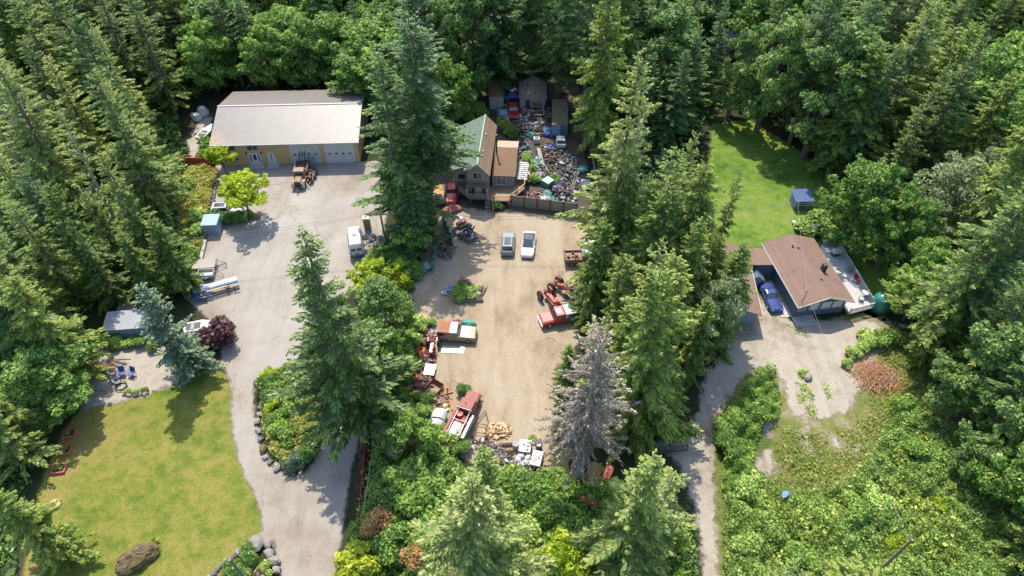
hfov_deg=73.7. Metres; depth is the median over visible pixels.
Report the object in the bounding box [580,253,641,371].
cedar tree
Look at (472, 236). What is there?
flat trailer
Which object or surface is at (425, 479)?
shrub
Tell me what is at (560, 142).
mini truck
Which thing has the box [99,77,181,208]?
fir tree
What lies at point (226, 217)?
hedge bush
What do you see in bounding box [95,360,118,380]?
brush pile
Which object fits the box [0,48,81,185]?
fir tree
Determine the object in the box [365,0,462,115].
fir tree
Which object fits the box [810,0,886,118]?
fir tree
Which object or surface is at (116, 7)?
fir tree
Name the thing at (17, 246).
fir tree
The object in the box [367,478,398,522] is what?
shrub
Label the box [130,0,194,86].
fir tree
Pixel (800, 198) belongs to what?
shed
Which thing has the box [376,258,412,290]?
maple tree
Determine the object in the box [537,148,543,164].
metal sheet
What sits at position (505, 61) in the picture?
fir tree
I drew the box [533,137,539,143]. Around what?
appliance
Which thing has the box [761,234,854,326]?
house
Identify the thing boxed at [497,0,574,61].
alder tree
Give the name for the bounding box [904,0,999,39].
maple tree
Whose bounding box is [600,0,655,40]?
alder tree
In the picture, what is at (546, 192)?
tarp bundle
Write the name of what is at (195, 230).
shrub
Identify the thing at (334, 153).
garage door
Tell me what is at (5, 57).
fir tree
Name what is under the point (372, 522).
shrub
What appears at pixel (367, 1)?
alder tree
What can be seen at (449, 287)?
flower clump
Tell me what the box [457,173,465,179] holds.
window
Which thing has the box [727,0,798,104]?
fir tree
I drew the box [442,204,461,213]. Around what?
tarp
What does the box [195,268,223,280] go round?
box trailer
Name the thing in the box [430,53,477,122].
maple tree
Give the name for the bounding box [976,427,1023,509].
cedar tree
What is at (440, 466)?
shrub
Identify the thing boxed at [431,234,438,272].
netting fence
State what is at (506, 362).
dirt yard
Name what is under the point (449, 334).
side window
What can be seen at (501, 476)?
shrub
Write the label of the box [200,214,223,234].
container
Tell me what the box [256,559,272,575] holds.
shrub
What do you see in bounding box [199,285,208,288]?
tarp
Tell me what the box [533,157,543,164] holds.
tarp bundle
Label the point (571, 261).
trailer
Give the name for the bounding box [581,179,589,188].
board table
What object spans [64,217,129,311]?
fir tree
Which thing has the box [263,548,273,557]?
boulder
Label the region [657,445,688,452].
gate
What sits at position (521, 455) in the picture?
bag
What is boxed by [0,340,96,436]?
maple tree
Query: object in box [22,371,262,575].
front lawn
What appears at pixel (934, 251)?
maple tree
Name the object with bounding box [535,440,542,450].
engine stand
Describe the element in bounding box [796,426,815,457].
bare patch
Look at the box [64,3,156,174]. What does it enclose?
fir tree
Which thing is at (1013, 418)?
alder tree
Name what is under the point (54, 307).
fir tree
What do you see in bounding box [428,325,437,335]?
sheet metal
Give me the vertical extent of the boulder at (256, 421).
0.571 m
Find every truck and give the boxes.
[291,151,309,192]
[443,391,482,439]
[555,136,565,148]
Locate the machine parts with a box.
[458,230,472,235]
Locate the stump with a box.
[50,499,61,508]
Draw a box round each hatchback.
[497,109,509,119]
[504,89,518,101]
[520,231,535,257]
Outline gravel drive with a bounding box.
[632,295,889,575]
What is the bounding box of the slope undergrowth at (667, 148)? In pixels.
[87,0,1023,306]
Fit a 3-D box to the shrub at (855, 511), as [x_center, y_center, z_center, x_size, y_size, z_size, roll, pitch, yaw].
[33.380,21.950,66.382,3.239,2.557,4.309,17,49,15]
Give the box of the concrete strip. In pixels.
[766,280,791,317]
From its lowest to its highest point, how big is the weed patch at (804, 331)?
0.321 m
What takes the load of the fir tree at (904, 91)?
on the ground at (210, 100)
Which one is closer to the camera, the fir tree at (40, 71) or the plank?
the plank
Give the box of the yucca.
[145,536,159,542]
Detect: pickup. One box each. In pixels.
[537,303,579,327]
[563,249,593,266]
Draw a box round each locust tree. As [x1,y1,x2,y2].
[202,145,237,175]
[216,168,269,217]
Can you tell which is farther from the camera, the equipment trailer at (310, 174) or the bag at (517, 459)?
the equipment trailer at (310, 174)
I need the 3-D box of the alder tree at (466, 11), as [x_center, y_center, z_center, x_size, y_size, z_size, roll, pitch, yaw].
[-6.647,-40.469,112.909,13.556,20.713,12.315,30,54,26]
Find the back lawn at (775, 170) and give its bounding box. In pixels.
[705,120,891,317]
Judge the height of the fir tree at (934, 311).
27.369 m
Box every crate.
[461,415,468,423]
[501,442,513,452]
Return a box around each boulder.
[114,541,159,575]
[235,548,239,556]
[251,535,263,551]
[253,417,259,424]
[259,444,267,452]
[263,539,271,548]
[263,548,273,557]
[268,555,280,566]
[272,566,280,573]
[273,462,280,471]
[805,372,811,380]
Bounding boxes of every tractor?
[425,337,439,357]
[537,286,559,309]
[547,276,573,298]
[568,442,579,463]
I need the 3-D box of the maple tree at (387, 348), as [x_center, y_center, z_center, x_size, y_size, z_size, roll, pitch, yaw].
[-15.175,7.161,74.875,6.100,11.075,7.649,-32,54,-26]
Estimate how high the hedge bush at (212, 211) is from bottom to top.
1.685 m
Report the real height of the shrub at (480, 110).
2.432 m
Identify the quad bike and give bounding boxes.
[456,218,467,228]
[463,223,474,232]
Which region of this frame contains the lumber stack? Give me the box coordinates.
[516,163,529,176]
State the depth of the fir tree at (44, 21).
116.06 m
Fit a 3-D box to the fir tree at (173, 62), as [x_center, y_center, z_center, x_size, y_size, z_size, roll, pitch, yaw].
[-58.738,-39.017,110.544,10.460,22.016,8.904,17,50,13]
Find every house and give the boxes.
[450,114,527,199]
[716,29,748,58]
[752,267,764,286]
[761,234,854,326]
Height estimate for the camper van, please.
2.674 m
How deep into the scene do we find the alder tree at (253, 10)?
121.65 m
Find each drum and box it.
[456,410,462,418]
[512,441,518,450]
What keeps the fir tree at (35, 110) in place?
on the ground at (210, 100)
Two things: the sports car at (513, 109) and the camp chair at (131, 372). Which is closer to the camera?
the camp chair at (131, 372)
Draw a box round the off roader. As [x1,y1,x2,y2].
[437,320,477,343]
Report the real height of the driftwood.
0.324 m
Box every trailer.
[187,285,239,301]
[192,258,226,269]
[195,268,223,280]
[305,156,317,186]
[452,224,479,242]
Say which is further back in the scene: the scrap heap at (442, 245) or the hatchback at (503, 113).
the hatchback at (503, 113)
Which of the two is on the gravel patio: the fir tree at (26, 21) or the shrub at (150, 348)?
the shrub at (150, 348)
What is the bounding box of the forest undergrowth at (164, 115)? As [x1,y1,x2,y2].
[0,99,186,575]
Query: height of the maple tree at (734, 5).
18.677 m
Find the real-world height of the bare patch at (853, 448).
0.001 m
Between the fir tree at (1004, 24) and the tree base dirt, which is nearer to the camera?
the tree base dirt
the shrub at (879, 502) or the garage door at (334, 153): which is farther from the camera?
the garage door at (334, 153)
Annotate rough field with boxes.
[712,310,1001,575]
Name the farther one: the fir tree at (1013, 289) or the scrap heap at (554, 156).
the scrap heap at (554, 156)
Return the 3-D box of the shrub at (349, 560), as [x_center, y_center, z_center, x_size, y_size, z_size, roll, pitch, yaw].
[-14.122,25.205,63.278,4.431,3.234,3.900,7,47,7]
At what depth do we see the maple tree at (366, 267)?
84.81 m
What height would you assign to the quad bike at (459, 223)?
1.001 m
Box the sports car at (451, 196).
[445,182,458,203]
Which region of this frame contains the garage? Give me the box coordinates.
[701,242,773,323]
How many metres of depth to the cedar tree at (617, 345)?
66.14 m
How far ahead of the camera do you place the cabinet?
95.68 m
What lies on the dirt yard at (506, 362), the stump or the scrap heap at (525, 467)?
the scrap heap at (525, 467)
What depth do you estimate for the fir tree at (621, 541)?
56.84 m
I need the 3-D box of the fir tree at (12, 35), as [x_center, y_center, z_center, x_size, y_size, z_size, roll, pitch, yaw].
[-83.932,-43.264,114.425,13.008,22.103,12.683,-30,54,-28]
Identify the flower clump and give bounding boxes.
[443,284,451,290]
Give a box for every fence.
[180,156,215,164]
[356,413,369,539]
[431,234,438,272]
[442,217,452,245]
[510,194,577,212]
[592,155,599,209]
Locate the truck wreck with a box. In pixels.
[531,97,543,116]
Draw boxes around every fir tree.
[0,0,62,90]
[0,2,28,56]
[0,36,42,119]
[0,38,72,147]
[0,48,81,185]
[0,53,29,136]
[0,58,108,219]
[0,77,82,187]
[0,104,45,199]
[0,153,63,248]
[0,191,63,280]
[0,227,45,288]
[0,246,78,320]
[0,272,56,353]
[0,317,22,355]
[0,410,63,484]
[1,199,91,309]
[3,0,102,125]
[5,0,70,51]
[12,169,88,265]
[16,35,110,152]
[17,0,89,99]
[19,0,69,52]
[22,0,92,75]
[37,0,153,133]
[42,53,120,178]
[45,0,137,81]
[48,96,134,242]
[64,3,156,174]
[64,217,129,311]
[75,0,141,77]
[80,191,153,264]
[85,65,192,242]
[88,21,163,156]
[91,0,134,47]
[93,0,152,107]
[94,1,144,82]
[94,148,186,262]
[99,0,147,59]
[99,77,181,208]
[118,0,199,110]
[120,0,174,44]
[121,0,190,120]
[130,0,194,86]
[141,0,183,55]
[157,0,206,64]
[207,0,244,85]
[231,0,257,62]
[263,224,424,462]
[322,0,342,65]
[347,0,359,32]
[351,48,456,223]
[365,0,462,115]
[373,9,485,213]
[381,172,454,260]
[395,3,441,50]
[407,470,559,575]
[442,444,538,575]
[446,3,460,45]
[459,1,504,51]
[469,0,535,90]
[507,0,561,78]
[521,0,590,98]
[554,47,653,295]
[555,0,614,113]
[569,448,698,575]
[602,0,649,57]
[606,146,702,304]
[618,52,665,140]
[619,74,661,218]
[631,239,675,317]
[641,0,668,74]
[642,465,695,571]
[643,49,703,147]
[662,24,712,128]
[670,130,700,237]
[676,0,704,61]
[689,0,729,105]
[697,0,730,59]
[702,167,744,278]
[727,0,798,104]
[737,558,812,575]
[779,0,834,124]
[780,0,851,145]
[794,0,841,51]
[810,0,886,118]
[814,0,892,138]
[827,40,905,180]
[838,0,860,35]
[861,0,945,156]
[865,61,954,188]
[878,24,897,55]
[878,182,1023,374]
[884,0,930,60]
[886,2,917,30]
[888,35,990,185]
[900,0,982,113]
[901,231,1023,358]
[927,0,978,55]
[935,282,1023,399]
[944,226,996,277]
[949,362,1023,466]
[970,0,1007,59]
[976,0,1023,46]
[995,267,1023,331]
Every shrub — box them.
[101,334,122,351]
[117,336,135,348]
[132,335,146,345]
[146,338,156,352]
[179,178,195,192]
[180,223,204,240]
[180,242,199,267]
[186,207,206,221]
[195,149,217,161]
[197,314,237,348]
[198,135,210,149]
[221,558,242,575]
[236,564,257,575]
[237,541,257,570]
[251,568,265,575]
[252,373,278,399]
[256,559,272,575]
[257,366,281,379]
[261,380,283,404]
[262,406,289,427]
[263,399,277,413]
[267,419,295,449]
[272,417,284,428]
[276,361,298,384]
[277,385,311,409]
[279,449,305,473]
[298,443,318,462]
[332,556,360,575]
[333,539,381,575]
[348,515,370,540]
[359,504,393,539]
[362,247,386,261]
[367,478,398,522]
[368,520,412,566]
[382,457,413,490]
[393,480,443,531]
[395,339,419,365]
[398,541,425,573]
[400,329,423,346]
[400,397,416,412]
[409,258,423,280]
[410,391,435,405]
[411,313,426,332]
[411,464,446,494]
[413,513,439,551]
[415,402,435,415]
[423,317,436,325]
[428,454,454,477]
[433,422,445,437]
[439,429,461,451]
[450,438,471,455]
[455,383,471,394]
[462,105,475,121]
[468,101,489,116]
[486,463,516,500]
[490,201,504,209]
[496,116,504,121]
[496,118,515,134]
[502,127,520,138]
[506,464,551,512]
[515,512,541,549]
[519,488,548,528]
[521,151,533,163]
[525,173,541,183]
[528,164,536,171]
[528,434,536,443]
[532,492,578,533]
[533,466,573,494]
[538,528,590,575]
[549,173,559,181]
[569,514,608,543]
[711,406,748,437]
[713,430,741,458]
[730,531,763,566]
[735,468,769,508]
[756,510,790,542]
[784,540,819,571]
[793,207,842,245]
[838,490,872,532]
[841,358,852,369]
[845,345,863,359]
[855,338,875,351]
[856,327,881,346]
[858,481,897,515]
[872,327,905,346]
[884,533,912,553]
[888,393,923,415]
[899,434,943,462]
[927,491,948,511]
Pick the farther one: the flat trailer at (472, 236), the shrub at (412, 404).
the flat trailer at (472, 236)
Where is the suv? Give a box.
[500,231,515,255]
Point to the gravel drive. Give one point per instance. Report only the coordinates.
(788, 351)
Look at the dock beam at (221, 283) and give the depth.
87.84 m
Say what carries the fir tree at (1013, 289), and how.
on the ground at (210, 100)
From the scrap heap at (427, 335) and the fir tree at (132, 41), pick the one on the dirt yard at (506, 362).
the scrap heap at (427, 335)
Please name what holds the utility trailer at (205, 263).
on the paved yard at (302, 518)
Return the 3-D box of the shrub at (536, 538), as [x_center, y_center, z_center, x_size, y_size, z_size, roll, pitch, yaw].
[0.428,23.487,65.094,4.648,3.009,4.130,-18,49,-16]
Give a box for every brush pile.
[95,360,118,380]
[844,354,913,394]
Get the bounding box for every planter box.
[51,462,67,474]
[57,444,73,455]
[61,427,77,438]
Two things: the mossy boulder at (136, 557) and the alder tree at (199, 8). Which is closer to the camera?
the mossy boulder at (136, 557)
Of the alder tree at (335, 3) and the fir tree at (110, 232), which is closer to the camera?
the fir tree at (110, 232)
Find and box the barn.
[209,89,368,168]
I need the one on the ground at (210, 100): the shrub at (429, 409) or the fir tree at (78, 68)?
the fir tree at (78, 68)
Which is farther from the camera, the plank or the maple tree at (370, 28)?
the maple tree at (370, 28)
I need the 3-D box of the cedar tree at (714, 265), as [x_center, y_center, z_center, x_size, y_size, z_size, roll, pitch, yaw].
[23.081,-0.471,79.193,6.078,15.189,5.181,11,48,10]
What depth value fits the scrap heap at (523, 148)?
108.87 m
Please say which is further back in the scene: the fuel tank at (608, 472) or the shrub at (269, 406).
the shrub at (269, 406)
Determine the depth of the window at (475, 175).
97.71 m
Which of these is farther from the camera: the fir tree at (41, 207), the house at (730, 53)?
the house at (730, 53)
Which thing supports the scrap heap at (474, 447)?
on the dirt yard at (506, 362)
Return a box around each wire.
[174,213,375,239]
[187,215,374,240]
[391,213,543,216]
[546,204,819,218]
[812,306,909,539]
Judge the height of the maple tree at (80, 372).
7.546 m
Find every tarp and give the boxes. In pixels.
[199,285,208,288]
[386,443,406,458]
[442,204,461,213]
[461,319,476,326]
[576,165,588,172]
[780,490,789,498]
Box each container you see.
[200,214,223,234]
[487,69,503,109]
[552,99,567,136]
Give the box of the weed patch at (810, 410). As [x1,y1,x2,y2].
[804,402,817,418]
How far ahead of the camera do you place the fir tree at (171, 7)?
116.93 m
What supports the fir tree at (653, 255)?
on the ground at (210, 100)
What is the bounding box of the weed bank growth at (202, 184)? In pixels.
[175,161,216,256]
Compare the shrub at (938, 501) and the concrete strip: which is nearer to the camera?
the shrub at (938, 501)
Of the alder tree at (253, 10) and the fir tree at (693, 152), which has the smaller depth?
the fir tree at (693, 152)
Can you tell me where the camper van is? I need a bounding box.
[347,226,364,257]
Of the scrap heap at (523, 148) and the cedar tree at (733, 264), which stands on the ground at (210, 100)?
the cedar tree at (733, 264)
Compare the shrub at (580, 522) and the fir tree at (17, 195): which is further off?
the fir tree at (17, 195)
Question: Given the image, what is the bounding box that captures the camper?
[433,184,445,203]
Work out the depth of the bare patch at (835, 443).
73.28 m
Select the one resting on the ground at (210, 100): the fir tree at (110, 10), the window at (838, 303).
the fir tree at (110, 10)
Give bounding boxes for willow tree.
[686,268,749,348]
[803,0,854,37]
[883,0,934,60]
[895,150,988,244]
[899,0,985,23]
[925,146,1008,218]
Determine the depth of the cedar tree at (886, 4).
109.35 m
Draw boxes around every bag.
[192,113,202,121]
[196,106,208,117]
[515,456,521,462]
[517,453,524,459]
[522,459,527,465]
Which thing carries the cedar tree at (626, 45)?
on the ground at (210, 100)
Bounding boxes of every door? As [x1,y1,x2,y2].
[247,152,262,164]
[266,152,277,163]
[288,144,322,163]
[323,143,356,162]
[472,188,484,192]
[490,97,502,108]
[560,126,566,135]
[799,202,806,208]
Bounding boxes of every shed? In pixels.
[103,301,160,340]
[519,76,546,107]
[789,188,814,208]
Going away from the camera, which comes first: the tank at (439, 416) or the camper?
the tank at (439, 416)
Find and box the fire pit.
[114,381,126,389]
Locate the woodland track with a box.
[186,117,212,156]
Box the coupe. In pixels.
[758,282,783,312]
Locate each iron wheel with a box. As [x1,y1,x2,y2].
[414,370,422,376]
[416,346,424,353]
[418,350,422,359]
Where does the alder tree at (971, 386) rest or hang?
on the ground at (210, 100)
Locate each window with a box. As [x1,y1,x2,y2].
[225,146,235,150]
[246,146,258,150]
[437,332,446,335]
[448,333,458,336]
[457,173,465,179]
[472,172,482,179]
[496,177,505,184]
[808,303,819,309]
[820,301,832,308]
[831,300,843,307]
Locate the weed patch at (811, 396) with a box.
[807,391,815,401]
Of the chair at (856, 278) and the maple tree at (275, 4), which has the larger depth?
the maple tree at (275, 4)
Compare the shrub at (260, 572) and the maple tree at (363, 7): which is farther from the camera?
the maple tree at (363, 7)
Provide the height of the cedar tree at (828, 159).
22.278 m
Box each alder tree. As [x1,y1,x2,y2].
[171,0,239,68]
[203,0,244,68]
[227,0,291,24]
[233,13,279,76]
[305,0,342,54]
[309,0,354,19]
[351,274,418,347]
[352,3,398,40]
[355,0,372,5]
[400,0,461,60]
[436,0,509,98]
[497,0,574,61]
[557,0,631,57]
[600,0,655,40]
[623,0,706,107]
[636,0,721,58]
[712,24,764,119]
[736,11,809,132]
[760,0,810,16]
[785,16,886,159]
[793,28,890,160]
[921,319,1023,433]
[952,395,1023,480]
[969,335,1023,410]
[1001,0,1023,33]
[1004,0,1023,51]
[1012,6,1022,26]
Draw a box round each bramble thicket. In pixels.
[721,362,782,490]
[721,400,1023,575]
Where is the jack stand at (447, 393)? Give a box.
[442,386,452,410]
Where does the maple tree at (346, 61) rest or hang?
on the ground at (210, 100)
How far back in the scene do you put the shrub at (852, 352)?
80.56 m
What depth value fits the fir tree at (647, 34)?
116.79 m
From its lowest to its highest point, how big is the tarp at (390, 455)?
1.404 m
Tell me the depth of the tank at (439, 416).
74.10 m
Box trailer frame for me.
[472,410,488,442]
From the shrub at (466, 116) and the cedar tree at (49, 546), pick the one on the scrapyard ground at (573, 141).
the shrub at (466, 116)
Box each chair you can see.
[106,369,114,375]
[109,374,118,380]
[116,365,125,377]
[125,365,135,376]
[846,264,854,271]
[853,274,859,282]
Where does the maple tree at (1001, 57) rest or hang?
on the ground at (210, 100)
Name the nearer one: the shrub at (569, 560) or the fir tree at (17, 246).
the shrub at (569, 560)
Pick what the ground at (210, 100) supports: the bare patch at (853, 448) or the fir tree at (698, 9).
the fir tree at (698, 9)
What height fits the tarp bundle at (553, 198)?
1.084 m
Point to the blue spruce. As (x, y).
(182, 352)
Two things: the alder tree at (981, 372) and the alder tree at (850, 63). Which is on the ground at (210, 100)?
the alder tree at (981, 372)
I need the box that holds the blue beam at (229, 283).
[195,280,237,293]
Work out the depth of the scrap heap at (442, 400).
76.63 m
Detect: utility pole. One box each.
[228,558,243,575]
[374,211,386,244]
[878,538,913,572]
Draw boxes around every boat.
[183,319,209,332]
[195,124,212,139]
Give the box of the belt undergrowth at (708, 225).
[570,204,714,416]
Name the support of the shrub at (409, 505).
on the ground at (210, 100)
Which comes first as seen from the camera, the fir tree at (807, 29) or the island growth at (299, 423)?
the island growth at (299, 423)
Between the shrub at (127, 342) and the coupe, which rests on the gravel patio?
the shrub at (127, 342)
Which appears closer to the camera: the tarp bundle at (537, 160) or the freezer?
the freezer
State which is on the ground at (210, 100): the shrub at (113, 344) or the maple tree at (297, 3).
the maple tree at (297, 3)
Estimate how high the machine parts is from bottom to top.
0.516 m
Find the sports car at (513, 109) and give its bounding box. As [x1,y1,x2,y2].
[507,102,519,118]
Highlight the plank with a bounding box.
[205,285,227,291]
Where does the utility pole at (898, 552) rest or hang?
on the rough field
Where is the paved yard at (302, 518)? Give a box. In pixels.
[188,161,387,575]
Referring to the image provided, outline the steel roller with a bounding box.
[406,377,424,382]
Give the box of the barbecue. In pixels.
[831,248,842,256]
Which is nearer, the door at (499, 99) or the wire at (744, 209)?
the wire at (744, 209)
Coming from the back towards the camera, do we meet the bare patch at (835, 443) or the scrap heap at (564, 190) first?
the scrap heap at (564, 190)
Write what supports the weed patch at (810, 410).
on the gravel drive
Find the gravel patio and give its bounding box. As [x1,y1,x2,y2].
[80,339,217,410]
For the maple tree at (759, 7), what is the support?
on the ground at (210, 100)
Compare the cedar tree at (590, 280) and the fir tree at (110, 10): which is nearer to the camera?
the cedar tree at (590, 280)
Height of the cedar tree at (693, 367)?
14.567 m
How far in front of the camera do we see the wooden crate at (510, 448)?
72.84 m
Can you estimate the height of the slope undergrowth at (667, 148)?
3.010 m
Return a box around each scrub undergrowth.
[348,420,698,575]
[371,212,436,438]
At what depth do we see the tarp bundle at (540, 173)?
104.01 m
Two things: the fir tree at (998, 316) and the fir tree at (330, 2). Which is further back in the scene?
the fir tree at (330, 2)
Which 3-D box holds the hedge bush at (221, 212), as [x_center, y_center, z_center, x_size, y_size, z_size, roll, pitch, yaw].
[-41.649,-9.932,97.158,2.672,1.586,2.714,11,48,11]
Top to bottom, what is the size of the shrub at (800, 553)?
2.480 m
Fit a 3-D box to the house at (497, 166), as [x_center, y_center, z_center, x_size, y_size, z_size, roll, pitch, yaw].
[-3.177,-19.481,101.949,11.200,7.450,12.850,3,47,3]
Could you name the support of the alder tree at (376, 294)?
on the ground at (210, 100)
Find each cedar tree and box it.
[0,18,31,76]
[0,270,113,380]
[0,394,48,447]
[0,488,103,575]
[40,180,136,316]
[64,1,121,59]
[116,232,176,308]
[144,216,203,300]
[474,2,522,43]
[548,343,581,408]
[562,217,620,333]
[569,0,632,169]
[573,263,703,464]
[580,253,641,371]
[584,175,642,284]
[585,0,642,127]
[598,304,642,403]
[603,181,696,319]
[609,185,658,304]
[636,248,706,412]
[656,0,695,99]
[669,158,725,285]
[670,216,711,347]
[672,296,716,392]
[696,241,758,365]
[698,234,730,293]
[709,239,754,340]
[805,37,892,192]
[812,0,901,86]
[823,549,891,575]
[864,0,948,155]
[881,28,924,114]
[882,20,984,162]
[891,23,972,141]
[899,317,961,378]
[905,125,1023,271]
[936,68,1023,188]
[971,0,1022,47]
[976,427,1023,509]
[976,511,1023,575]
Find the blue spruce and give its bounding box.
[132,282,227,388]
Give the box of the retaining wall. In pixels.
[199,240,206,258]
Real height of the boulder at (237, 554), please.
0.490 m
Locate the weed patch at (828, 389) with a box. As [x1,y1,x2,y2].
[822,381,832,398]
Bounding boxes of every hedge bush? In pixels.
[207,208,219,213]
[214,211,225,219]
[221,210,234,225]
[232,209,246,224]
[240,209,253,219]
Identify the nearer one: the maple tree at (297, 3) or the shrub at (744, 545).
the shrub at (744, 545)
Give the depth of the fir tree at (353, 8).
115.30 m
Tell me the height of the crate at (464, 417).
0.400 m
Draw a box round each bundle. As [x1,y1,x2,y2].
[442,403,448,411]
[479,284,487,296]
[525,132,536,138]
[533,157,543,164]
[535,171,544,177]
[543,189,552,195]
[544,130,554,137]
[545,144,555,151]
[548,196,557,200]
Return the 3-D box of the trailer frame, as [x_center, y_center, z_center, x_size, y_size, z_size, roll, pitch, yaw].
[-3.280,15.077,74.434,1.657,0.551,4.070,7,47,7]
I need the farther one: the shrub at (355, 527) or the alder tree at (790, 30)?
the alder tree at (790, 30)
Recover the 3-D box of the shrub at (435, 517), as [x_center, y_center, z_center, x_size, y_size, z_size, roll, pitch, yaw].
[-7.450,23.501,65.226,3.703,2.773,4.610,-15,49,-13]
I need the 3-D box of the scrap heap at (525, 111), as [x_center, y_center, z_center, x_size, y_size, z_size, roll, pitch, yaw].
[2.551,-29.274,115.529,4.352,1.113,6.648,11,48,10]
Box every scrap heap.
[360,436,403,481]
[363,233,383,246]
[409,371,420,392]
[417,325,436,346]
[417,370,434,391]
[421,345,437,376]
[429,390,449,407]
[433,240,457,260]
[470,437,496,455]
[472,441,509,460]
[492,449,516,467]
[500,455,551,472]
[506,124,532,145]
[512,120,551,137]
[513,138,531,162]
[514,107,538,125]
[522,191,543,198]
[529,157,547,181]
[531,105,551,125]
[531,167,556,184]
[535,141,563,171]
[539,180,580,202]
[558,151,580,188]
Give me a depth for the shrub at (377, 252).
90.91 m
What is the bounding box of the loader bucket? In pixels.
[426,378,443,393]
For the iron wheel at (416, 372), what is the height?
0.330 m
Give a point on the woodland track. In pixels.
(193, 142)
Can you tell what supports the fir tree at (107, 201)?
on the ground at (210, 100)
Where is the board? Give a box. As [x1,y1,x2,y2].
[441,346,464,353]
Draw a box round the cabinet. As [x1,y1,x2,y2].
[362,215,370,229]
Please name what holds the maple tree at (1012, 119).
on the ground at (210, 100)
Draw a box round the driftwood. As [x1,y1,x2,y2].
[109,354,130,365]
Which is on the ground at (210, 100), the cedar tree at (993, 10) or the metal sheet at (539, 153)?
the cedar tree at (993, 10)
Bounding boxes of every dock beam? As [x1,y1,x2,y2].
[192,278,237,292]
[194,276,236,289]
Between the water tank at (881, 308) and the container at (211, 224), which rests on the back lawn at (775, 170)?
the water tank at (881, 308)
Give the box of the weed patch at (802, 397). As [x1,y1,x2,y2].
[796,393,808,402]
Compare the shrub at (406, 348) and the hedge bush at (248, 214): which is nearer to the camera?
the shrub at (406, 348)
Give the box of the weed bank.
[179,166,215,258]
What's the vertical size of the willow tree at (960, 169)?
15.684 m
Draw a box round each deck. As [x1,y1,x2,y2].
[458,177,524,210]
[821,240,874,314]
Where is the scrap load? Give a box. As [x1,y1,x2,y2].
[567,252,579,259]
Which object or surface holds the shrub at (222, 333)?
on the ground at (210, 100)
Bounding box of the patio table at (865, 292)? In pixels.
[862,290,868,294]
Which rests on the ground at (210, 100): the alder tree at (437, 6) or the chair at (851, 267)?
the alder tree at (437, 6)
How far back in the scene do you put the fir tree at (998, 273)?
71.21 m
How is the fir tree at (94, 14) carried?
on the ground at (210, 100)
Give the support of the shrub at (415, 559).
on the ground at (210, 100)
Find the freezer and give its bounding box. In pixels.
[518,439,531,454]
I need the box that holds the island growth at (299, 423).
[259,374,323,467]
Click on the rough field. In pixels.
(787, 419)
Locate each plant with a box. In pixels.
[122,387,131,395]
[130,388,139,393]
[140,386,148,392]
[450,284,463,297]
[454,293,466,303]
[456,278,470,290]
[460,284,478,299]
[470,284,481,295]
[798,368,808,377]
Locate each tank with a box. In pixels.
[430,408,446,426]
[541,176,554,189]
[580,495,597,506]
[602,465,613,482]
[869,291,891,315]
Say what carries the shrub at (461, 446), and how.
on the dirt yard at (506, 362)
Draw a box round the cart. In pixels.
[530,450,543,470]
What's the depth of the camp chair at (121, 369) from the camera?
79.00 m
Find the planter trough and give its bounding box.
[453,297,482,302]
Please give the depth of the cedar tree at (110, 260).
81.83 m
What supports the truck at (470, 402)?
on the dirt yard at (506, 362)
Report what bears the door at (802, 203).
in the shed at (800, 198)
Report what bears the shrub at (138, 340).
on the gravel patio
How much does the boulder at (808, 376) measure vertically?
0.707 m
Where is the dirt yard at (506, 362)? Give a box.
[411,205,590,468]
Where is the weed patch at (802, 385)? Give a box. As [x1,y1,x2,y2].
[795,381,811,393]
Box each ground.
[0,0,1023,575]
[432,77,589,217]
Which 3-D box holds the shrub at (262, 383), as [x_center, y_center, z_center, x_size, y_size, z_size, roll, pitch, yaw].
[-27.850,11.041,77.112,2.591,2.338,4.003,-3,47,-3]
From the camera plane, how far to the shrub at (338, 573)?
61.82 m
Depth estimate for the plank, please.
87.45 m
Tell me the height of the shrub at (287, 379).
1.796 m
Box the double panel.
[423,364,435,375]
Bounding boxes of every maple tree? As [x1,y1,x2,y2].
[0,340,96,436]
[30,357,92,414]
[163,0,243,51]
[174,14,240,91]
[234,18,291,89]
[243,0,291,9]
[254,0,307,14]
[255,6,319,87]
[265,2,305,29]
[276,12,343,89]
[294,0,360,20]
[303,10,354,79]
[324,33,389,106]
[325,11,400,70]
[345,27,440,107]
[345,257,384,293]
[351,315,409,376]
[355,0,400,28]
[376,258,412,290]
[386,406,441,471]
[389,219,432,251]
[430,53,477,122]
[701,0,754,26]
[726,0,831,67]
[815,153,908,257]
[848,178,946,268]
[886,261,942,320]
[887,236,959,307]
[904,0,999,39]
[916,37,1023,140]
[963,100,1023,217]
[966,439,1023,537]
[982,22,1023,104]
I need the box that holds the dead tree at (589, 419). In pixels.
[525,314,643,492]
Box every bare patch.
[753,449,777,476]
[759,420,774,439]
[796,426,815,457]
[831,436,841,447]
[847,443,863,455]

